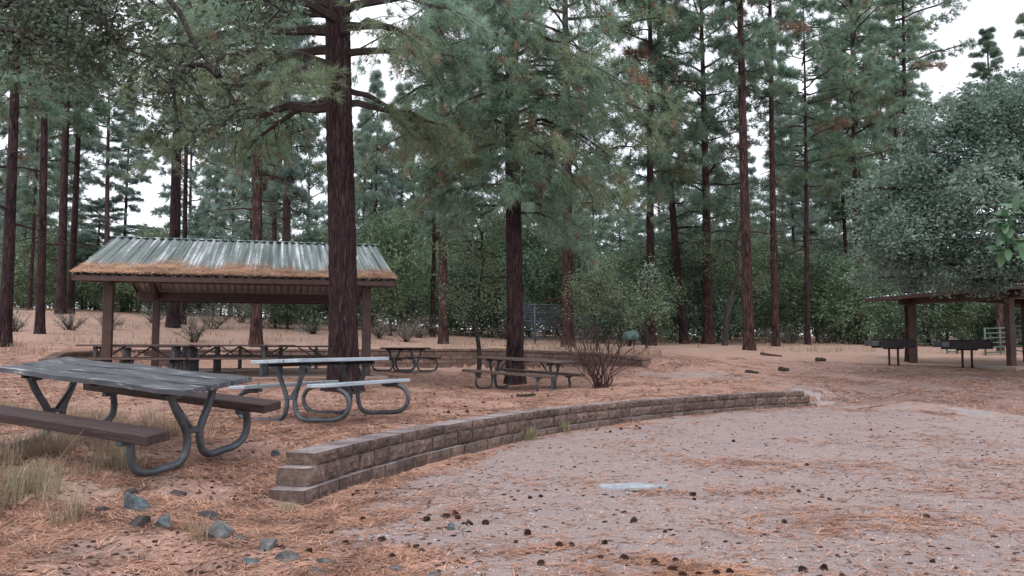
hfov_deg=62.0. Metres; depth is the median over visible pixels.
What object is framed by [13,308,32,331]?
shrub
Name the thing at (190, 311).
oak tree
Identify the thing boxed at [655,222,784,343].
oak tree
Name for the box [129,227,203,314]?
oak tree
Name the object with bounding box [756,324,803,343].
shrub
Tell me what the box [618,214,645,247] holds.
pine tree
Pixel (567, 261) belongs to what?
pine tree
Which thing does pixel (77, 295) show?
oak tree
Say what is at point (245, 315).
shrub
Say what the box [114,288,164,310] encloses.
oak tree
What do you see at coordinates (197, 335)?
shrub
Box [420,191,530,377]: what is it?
oak tree
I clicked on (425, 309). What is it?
oak tree
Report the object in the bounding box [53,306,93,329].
shrub
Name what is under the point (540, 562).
pine cone
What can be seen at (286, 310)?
oak tree
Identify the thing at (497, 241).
oak tree
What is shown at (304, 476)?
retaining wall
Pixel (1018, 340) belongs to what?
pipe panel
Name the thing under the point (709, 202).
pine tree
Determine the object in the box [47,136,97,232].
pine tree
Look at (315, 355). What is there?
picnic table
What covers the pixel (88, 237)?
pine tree
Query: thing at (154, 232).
oak tree
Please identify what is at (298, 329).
rock
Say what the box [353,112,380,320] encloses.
pine tree
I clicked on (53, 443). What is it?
dry grass
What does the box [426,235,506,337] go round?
oak tree
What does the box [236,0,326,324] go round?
pine tree
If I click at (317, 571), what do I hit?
rock
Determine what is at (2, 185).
pine tree
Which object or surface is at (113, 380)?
picnic table
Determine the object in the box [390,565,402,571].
rock
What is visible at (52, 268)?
oak tree
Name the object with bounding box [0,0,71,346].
pine tree
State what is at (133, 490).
rock
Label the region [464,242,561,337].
oak tree
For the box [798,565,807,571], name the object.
pine cone
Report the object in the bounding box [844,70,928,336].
pine tree
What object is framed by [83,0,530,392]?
pine tree
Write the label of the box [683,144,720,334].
pine tree
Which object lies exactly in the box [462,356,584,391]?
picnic table
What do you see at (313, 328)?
shrub
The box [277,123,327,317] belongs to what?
pine tree
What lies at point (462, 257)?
oak tree
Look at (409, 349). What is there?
picnic table
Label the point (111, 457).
grass tuft
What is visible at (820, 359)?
fallen log
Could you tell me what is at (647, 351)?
slope grass
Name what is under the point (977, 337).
oak tree
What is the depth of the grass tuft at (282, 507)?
6.96 m
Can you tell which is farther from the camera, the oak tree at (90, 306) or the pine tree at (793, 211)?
the oak tree at (90, 306)
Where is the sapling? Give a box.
[985,193,1023,267]
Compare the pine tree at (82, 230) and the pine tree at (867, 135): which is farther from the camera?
the pine tree at (82, 230)
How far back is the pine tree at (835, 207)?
52.56 m
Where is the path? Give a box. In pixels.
[635,371,1023,421]
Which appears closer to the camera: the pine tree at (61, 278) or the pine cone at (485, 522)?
the pine cone at (485, 522)
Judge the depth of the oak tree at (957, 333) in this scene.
56.89 m
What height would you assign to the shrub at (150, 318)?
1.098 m
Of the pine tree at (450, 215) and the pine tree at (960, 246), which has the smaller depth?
the pine tree at (960, 246)
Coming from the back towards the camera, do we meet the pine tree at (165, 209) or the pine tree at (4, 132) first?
the pine tree at (165, 209)
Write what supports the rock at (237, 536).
on the ground at (840, 419)
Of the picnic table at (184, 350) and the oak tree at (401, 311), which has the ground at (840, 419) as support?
the oak tree at (401, 311)
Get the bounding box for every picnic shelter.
[71,236,395,375]
[865,283,1023,365]
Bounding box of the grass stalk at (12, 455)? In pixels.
[7,432,24,488]
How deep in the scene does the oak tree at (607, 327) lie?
40.76 m
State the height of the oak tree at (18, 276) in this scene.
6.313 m
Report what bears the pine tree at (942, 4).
on the ground at (840, 419)
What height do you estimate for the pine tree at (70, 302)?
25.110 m
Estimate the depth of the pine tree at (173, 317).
42.15 m
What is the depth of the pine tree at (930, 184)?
68.08 m
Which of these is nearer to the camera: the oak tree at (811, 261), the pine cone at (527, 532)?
the pine cone at (527, 532)
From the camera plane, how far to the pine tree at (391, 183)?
61.84 m
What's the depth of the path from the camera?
17.58 m
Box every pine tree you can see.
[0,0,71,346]
[0,0,117,333]
[0,10,55,260]
[0,52,90,308]
[0,158,18,237]
[1,54,59,309]
[2,96,116,241]
[21,0,116,314]
[24,0,133,313]
[35,200,148,310]
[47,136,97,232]
[48,47,163,310]
[78,229,103,308]
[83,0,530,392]
[92,82,162,310]
[95,0,273,327]
[100,224,168,311]
[144,1,231,324]
[149,99,228,238]
[180,140,281,315]
[187,103,231,312]
[188,0,325,344]
[209,106,293,316]
[216,67,296,240]
[234,2,324,322]
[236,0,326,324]
[268,166,295,308]
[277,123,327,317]
[292,206,325,238]
[315,134,436,259]
[321,0,697,384]
[353,68,411,323]
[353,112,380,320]
[361,80,431,324]
[377,107,451,322]
[385,0,487,343]
[394,33,468,336]
[418,184,483,327]
[447,93,505,328]
[459,115,525,329]
[485,0,679,346]
[492,133,545,273]
[523,149,588,334]
[526,57,632,334]
[561,164,622,307]
[575,0,715,345]
[596,164,659,258]
[603,222,642,255]
[615,0,785,343]
[616,0,732,343]
[617,165,690,335]
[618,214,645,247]
[656,93,753,278]
[656,184,693,333]
[682,0,786,350]
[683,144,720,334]
[711,177,768,336]
[718,0,812,346]
[727,146,764,285]
[738,115,852,331]
[750,85,830,339]
[752,95,827,293]
[754,0,872,344]
[757,204,812,258]
[775,0,924,344]
[799,0,909,340]
[799,144,837,332]
[800,156,873,260]
[801,35,877,341]
[821,0,982,338]
[834,149,880,265]
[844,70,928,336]
[857,0,949,361]
[868,92,942,265]
[918,210,978,338]
[950,26,1012,352]
[1003,12,1023,205]
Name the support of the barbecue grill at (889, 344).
on the ground at (840, 419)
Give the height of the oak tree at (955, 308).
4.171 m
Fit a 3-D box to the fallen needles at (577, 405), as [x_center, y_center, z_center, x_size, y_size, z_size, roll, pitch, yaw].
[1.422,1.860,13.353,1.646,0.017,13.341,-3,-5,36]
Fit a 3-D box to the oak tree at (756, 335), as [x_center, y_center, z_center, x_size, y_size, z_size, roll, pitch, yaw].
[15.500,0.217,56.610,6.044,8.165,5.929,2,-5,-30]
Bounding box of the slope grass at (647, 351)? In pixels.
[1,307,1022,356]
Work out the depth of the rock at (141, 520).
6.03 m
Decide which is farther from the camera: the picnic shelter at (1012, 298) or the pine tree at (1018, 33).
the pine tree at (1018, 33)
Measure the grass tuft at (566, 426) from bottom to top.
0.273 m
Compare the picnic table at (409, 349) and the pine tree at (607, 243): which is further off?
the pine tree at (607, 243)
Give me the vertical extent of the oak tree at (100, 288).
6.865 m
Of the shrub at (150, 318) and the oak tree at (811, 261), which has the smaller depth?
the shrub at (150, 318)
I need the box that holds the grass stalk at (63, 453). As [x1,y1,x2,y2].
[48,432,81,474]
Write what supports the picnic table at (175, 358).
on the shelter pad at (318, 373)
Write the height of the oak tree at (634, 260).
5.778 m
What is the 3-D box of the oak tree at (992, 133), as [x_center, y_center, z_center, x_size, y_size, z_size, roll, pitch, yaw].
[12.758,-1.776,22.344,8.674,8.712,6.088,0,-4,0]
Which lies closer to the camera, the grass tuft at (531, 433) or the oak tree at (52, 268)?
the grass tuft at (531, 433)
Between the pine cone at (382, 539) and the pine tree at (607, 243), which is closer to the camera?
the pine cone at (382, 539)
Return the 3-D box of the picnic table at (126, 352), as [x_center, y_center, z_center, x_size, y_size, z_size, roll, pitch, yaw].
[-9.322,1.918,22.622,2.440,0.761,1.570,1,-4,-13]
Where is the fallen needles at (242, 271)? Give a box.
[70,256,400,278]
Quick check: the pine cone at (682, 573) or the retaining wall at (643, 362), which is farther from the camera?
the retaining wall at (643, 362)
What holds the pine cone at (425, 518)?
on the ground at (840, 419)
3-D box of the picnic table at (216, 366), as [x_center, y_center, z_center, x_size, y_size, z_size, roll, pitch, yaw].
[-7.249,1.952,23.521,2.440,0.761,1.570,1,-4,-13]
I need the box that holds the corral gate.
[523,303,561,343]
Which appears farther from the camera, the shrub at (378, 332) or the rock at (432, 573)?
the shrub at (378, 332)
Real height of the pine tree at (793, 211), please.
18.066 m
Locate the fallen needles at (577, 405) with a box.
[294,390,780,451]
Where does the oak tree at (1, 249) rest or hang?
on the ground at (840, 419)
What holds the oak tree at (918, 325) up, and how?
on the ground at (840, 419)
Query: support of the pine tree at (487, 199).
on the ground at (840, 419)
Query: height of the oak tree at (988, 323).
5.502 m
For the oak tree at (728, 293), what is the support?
on the ground at (840, 419)
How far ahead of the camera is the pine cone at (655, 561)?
5.21 m
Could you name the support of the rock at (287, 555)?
on the ground at (840, 419)
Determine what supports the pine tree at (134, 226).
on the ground at (840, 419)
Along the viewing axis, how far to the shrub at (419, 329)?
39.95 m
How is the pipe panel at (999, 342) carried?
on the ground at (840, 419)
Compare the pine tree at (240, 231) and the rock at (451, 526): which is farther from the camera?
the pine tree at (240, 231)
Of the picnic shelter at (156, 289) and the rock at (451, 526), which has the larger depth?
the picnic shelter at (156, 289)
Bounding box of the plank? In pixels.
[487,346,505,348]
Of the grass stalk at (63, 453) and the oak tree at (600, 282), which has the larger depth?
the oak tree at (600, 282)
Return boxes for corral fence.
[574,318,640,342]
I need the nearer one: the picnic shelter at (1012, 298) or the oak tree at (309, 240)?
the picnic shelter at (1012, 298)
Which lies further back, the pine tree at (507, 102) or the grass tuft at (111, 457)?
the pine tree at (507, 102)
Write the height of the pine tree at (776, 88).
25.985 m
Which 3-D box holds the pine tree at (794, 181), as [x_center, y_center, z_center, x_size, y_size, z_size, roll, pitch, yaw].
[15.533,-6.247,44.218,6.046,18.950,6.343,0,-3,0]
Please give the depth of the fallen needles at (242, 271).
19.38 m
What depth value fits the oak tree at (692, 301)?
51.44 m
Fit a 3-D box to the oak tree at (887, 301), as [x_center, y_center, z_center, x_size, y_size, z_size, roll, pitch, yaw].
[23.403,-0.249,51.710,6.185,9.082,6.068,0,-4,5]
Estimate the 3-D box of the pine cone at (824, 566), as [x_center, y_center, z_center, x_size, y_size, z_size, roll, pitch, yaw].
[1.868,1.673,5.100,0.056,0.057,0.050,3,23,29]
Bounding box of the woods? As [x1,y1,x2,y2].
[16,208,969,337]
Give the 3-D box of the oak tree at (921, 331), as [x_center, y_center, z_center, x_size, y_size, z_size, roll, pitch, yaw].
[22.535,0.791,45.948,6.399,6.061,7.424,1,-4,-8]
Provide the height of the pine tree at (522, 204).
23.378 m
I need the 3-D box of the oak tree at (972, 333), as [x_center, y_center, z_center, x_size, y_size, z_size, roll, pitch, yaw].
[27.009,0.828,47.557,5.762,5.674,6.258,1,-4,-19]
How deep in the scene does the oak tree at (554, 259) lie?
45.91 m
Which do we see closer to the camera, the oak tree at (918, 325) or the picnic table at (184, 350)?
the picnic table at (184, 350)
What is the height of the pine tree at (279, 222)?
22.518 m
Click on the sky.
(1001, 14)
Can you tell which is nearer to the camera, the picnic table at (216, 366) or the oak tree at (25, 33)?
the oak tree at (25, 33)
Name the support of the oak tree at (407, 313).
on the ground at (840, 419)
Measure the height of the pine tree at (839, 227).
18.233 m
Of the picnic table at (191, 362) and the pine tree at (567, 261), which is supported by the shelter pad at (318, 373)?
the picnic table at (191, 362)
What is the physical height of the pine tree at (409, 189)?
15.976 m
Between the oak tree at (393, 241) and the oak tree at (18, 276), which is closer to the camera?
the oak tree at (393, 241)
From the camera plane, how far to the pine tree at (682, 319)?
42.00 m
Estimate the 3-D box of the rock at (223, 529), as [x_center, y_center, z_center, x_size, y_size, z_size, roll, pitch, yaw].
[-2.053,1.710,5.936,0.182,0.144,0.225,-2,3,-1]
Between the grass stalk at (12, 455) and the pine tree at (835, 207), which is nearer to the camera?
the grass stalk at (12, 455)
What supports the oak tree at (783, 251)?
on the ground at (840, 419)
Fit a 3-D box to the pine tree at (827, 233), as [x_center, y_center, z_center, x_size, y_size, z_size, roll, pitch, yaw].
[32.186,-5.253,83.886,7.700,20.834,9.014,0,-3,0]
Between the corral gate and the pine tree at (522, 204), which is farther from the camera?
the pine tree at (522, 204)
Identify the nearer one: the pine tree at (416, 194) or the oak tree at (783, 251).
the oak tree at (783, 251)
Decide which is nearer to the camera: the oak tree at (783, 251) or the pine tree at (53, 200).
the oak tree at (783, 251)
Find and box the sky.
[0,0,1023,334]
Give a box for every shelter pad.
[199,368,387,379]
[909,363,1023,370]
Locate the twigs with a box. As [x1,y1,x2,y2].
[516,390,535,396]
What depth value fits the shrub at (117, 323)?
38.02 m
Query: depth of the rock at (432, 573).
4.97 m
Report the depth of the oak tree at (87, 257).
62.56 m
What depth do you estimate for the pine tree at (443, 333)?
35.89 m
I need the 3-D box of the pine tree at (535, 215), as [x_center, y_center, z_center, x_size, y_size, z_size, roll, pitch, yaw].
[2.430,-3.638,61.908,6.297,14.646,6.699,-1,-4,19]
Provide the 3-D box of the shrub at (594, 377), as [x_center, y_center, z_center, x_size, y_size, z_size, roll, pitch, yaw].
[2.007,1.260,19.403,2.642,2.098,3.447,0,-4,0]
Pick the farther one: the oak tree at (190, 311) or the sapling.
the oak tree at (190, 311)
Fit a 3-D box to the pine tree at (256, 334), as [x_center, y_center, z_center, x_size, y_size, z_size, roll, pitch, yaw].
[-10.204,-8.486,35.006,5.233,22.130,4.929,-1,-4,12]
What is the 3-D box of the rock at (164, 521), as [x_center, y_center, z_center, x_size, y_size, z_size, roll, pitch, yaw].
[-2.492,1.696,6.078,0.100,0.145,0.093,2,-4,-28]
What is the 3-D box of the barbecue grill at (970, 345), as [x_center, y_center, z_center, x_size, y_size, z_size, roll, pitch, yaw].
[13.851,2.020,26.214,1.646,0.980,0.550,0,-4,-3]
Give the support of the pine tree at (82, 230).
on the ground at (840, 419)
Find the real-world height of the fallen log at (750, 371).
0.124 m
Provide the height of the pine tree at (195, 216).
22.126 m
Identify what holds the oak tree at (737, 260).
on the ground at (840, 419)
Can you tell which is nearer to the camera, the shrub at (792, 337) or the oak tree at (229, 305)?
the shrub at (792, 337)
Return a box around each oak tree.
[0,0,318,176]
[0,226,85,309]
[0,240,48,307]
[0,241,50,307]
[14,223,92,310]
[53,245,114,309]
[67,240,102,309]
[75,234,115,309]
[75,280,151,312]
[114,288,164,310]
[117,223,168,314]
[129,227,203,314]
[180,303,211,313]
[180,303,226,315]
[213,303,264,316]
[238,303,315,328]
[247,303,324,329]
[291,222,328,324]
[291,225,328,323]
[316,305,360,317]
[325,206,423,330]
[356,201,438,335]
[376,208,457,329]
[378,247,426,326]
[393,243,479,334]
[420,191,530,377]
[422,244,459,299]
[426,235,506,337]
[436,229,503,333]
[454,213,557,335]
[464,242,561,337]
[479,211,575,337]
[524,261,591,337]
[531,204,618,339]
[550,260,631,336]
[553,250,644,349]
[554,246,645,343]
[561,247,633,336]
[589,229,667,339]
[594,235,687,344]
[621,255,674,348]
[632,220,714,341]
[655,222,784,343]
[659,225,733,337]
[678,200,780,345]
[686,251,764,340]
[713,265,762,339]
[720,240,788,339]
[721,224,845,342]
[754,264,813,338]
[778,244,865,341]
[792,247,868,342]
[799,224,870,338]
[811,249,903,343]
[840,62,1023,305]
[864,224,938,341]
[868,288,897,337]
[870,260,994,345]
[876,284,950,341]
[912,277,994,339]
[930,267,986,340]
[942,265,1020,344]
[949,273,1021,345]
[952,265,991,339]
[983,273,1021,345]
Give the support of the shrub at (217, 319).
on the ground at (840, 419)
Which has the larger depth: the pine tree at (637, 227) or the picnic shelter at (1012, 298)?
the pine tree at (637, 227)
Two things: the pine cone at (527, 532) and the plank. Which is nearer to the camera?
the pine cone at (527, 532)
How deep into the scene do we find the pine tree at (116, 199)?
64.57 m
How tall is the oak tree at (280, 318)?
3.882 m
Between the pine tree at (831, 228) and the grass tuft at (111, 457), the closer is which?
the grass tuft at (111, 457)
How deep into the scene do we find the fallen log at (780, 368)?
24.23 m
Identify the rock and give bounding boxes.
[95,506,109,512]
[123,488,139,494]
[124,492,151,511]
[129,515,150,527]
[156,514,169,528]
[170,490,186,495]
[198,511,217,519]
[203,520,233,540]
[235,534,247,538]
[243,557,260,565]
[258,538,277,551]
[271,450,279,456]
[275,550,299,561]
[294,328,308,331]
[312,568,322,573]
[316,559,334,563]
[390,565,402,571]
[429,572,439,575]
[447,522,454,529]
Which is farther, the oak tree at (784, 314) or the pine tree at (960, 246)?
the pine tree at (960, 246)
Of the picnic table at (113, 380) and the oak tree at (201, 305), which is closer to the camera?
the picnic table at (113, 380)
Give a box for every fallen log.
[745,370,758,373]
[760,351,781,356]
[778,366,788,370]
[815,357,825,360]
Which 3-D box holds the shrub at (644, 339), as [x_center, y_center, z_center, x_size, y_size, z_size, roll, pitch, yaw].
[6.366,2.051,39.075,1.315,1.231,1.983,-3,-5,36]
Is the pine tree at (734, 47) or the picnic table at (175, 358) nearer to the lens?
the picnic table at (175, 358)
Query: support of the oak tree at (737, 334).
on the ground at (840, 419)
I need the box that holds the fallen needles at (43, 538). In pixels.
[0,341,1023,575]
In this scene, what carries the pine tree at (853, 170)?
on the ground at (840, 419)
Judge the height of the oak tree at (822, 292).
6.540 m
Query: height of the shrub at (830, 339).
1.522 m
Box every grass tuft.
[0,448,71,504]
[70,439,149,470]
[275,500,299,512]
[519,425,538,440]
[556,419,573,431]
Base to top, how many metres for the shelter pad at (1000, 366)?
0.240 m
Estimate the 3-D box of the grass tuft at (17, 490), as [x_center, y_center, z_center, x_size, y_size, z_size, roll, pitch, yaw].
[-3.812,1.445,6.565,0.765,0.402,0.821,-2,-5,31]
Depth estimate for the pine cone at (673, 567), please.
5.05 m
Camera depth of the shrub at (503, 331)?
43.68 m
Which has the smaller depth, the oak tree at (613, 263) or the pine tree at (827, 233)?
the oak tree at (613, 263)
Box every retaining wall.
[38,349,650,368]
[268,390,816,504]
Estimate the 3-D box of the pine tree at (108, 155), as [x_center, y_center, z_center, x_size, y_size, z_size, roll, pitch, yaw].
[-28.848,-8.104,60.495,7.950,20.118,6.922,2,-5,-31]
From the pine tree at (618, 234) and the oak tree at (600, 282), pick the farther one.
the pine tree at (618, 234)
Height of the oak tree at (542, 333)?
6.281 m
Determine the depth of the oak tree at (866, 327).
45.59 m
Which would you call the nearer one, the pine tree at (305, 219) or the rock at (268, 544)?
the rock at (268, 544)
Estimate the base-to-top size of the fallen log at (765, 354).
0.235 m
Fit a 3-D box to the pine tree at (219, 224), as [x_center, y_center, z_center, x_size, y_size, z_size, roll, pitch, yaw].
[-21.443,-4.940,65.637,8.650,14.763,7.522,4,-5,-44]
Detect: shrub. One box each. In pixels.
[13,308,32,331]
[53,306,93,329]
[94,313,126,328]
[129,304,166,322]
[165,309,213,341]
[195,303,236,328]
[217,303,250,322]
[292,310,327,333]
[358,314,399,338]
[382,318,425,341]
[400,313,438,337]
[483,317,506,339]
[542,296,663,388]
[636,329,664,344]
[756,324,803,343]
[779,321,811,343]
[804,324,853,342]
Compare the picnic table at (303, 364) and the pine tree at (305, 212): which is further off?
the pine tree at (305, 212)
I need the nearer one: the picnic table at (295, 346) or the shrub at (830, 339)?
the picnic table at (295, 346)
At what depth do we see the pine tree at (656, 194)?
38.18 m
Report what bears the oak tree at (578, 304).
on the ground at (840, 419)
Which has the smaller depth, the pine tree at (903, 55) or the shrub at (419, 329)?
the pine tree at (903, 55)
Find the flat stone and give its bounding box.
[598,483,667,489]
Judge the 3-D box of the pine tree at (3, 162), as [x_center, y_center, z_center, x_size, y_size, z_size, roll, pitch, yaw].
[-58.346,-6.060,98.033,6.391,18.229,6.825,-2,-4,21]
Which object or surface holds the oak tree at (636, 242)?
on the ground at (840, 419)
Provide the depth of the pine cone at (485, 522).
6.38 m
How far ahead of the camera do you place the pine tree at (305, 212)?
50.42 m
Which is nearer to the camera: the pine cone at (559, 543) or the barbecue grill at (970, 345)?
the pine cone at (559, 543)
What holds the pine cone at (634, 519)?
on the ground at (840, 419)
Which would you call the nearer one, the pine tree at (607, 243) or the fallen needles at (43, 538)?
the fallen needles at (43, 538)
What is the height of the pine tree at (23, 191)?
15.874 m
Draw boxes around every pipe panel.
[983,327,1005,355]
[1015,326,1022,353]
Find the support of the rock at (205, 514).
on the ground at (840, 419)
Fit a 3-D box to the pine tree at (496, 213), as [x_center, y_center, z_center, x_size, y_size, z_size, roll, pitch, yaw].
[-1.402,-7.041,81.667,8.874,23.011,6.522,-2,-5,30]
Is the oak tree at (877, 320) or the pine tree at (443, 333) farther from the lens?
the oak tree at (877, 320)
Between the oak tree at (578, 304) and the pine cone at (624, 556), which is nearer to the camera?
the pine cone at (624, 556)
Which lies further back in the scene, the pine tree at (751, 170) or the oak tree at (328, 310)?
the pine tree at (751, 170)
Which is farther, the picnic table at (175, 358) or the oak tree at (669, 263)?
the oak tree at (669, 263)
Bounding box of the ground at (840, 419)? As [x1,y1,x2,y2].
[0,307,1023,575]
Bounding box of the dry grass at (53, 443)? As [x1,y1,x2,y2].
[0,397,229,542]
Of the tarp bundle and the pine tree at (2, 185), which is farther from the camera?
the pine tree at (2, 185)
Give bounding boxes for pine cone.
[378,536,385,541]
[422,516,430,520]
[482,519,488,524]
[524,529,531,535]
[537,559,544,565]
[555,541,562,546]
[620,553,628,560]
[630,516,637,522]
[650,558,659,565]
[667,565,677,572]
[678,571,686,575]
[712,569,719,574]
[725,568,733,574]
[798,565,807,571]
[819,563,827,570]
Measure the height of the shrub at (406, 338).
1.210 m
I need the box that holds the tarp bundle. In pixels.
[622,330,638,345]
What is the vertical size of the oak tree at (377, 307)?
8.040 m
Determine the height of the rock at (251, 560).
0.050 m
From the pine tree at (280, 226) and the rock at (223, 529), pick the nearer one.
the rock at (223, 529)
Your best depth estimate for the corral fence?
39.91 m
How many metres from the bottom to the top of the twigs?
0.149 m
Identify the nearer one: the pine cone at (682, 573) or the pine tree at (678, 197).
the pine cone at (682, 573)
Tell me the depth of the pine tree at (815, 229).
65.18 m
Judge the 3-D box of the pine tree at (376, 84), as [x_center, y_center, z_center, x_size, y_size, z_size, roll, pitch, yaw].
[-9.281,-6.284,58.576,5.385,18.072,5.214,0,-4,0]
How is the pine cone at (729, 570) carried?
on the ground at (840, 419)
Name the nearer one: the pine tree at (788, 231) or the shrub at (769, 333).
the shrub at (769, 333)
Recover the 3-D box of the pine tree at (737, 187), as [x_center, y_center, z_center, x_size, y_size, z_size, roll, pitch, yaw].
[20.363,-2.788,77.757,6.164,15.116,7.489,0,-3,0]
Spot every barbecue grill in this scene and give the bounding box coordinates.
[864,337,915,365]
[933,338,992,367]
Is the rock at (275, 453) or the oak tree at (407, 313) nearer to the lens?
the rock at (275, 453)
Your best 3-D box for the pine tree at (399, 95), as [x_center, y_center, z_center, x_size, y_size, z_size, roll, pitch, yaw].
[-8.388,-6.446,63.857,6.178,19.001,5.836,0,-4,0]
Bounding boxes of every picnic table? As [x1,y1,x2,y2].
[0,357,280,476]
[76,344,196,369]
[113,346,210,371]
[168,346,250,368]
[182,345,284,376]
[202,345,295,372]
[229,357,410,422]
[249,346,327,358]
[261,347,326,368]
[372,347,440,371]
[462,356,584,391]
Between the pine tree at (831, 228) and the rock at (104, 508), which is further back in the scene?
the pine tree at (831, 228)
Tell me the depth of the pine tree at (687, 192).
64.54 m
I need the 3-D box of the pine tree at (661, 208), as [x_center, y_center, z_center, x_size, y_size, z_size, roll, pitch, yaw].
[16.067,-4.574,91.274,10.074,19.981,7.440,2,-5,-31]
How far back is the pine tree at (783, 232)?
74.35 m
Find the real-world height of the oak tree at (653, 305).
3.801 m
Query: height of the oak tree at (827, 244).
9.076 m
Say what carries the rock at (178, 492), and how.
on the ground at (840, 419)
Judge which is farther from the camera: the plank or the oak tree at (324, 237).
the oak tree at (324, 237)
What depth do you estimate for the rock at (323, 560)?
5.20 m
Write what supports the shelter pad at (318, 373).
on the ground at (840, 419)
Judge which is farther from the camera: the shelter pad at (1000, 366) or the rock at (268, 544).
the shelter pad at (1000, 366)
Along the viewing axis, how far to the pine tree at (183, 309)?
44.32 m
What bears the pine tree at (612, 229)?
on the ground at (840, 419)
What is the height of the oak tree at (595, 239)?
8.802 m
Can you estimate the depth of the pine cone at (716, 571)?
4.97 m
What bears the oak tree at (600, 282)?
on the ground at (840, 419)
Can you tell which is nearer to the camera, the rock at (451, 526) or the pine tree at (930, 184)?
the rock at (451, 526)
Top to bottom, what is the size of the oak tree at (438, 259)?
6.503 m
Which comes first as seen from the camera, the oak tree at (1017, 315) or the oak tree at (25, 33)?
the oak tree at (25, 33)
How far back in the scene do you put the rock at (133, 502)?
6.43 m
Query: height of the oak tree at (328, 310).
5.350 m
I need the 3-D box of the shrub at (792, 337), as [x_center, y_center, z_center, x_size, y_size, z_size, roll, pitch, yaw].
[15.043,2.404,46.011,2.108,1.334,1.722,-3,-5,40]
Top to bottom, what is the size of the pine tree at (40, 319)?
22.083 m
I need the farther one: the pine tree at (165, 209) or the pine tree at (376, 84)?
the pine tree at (165, 209)
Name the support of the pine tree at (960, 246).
on the ground at (840, 419)
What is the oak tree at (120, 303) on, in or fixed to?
on the ground at (840, 419)
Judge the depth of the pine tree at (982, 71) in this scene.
37.70 m

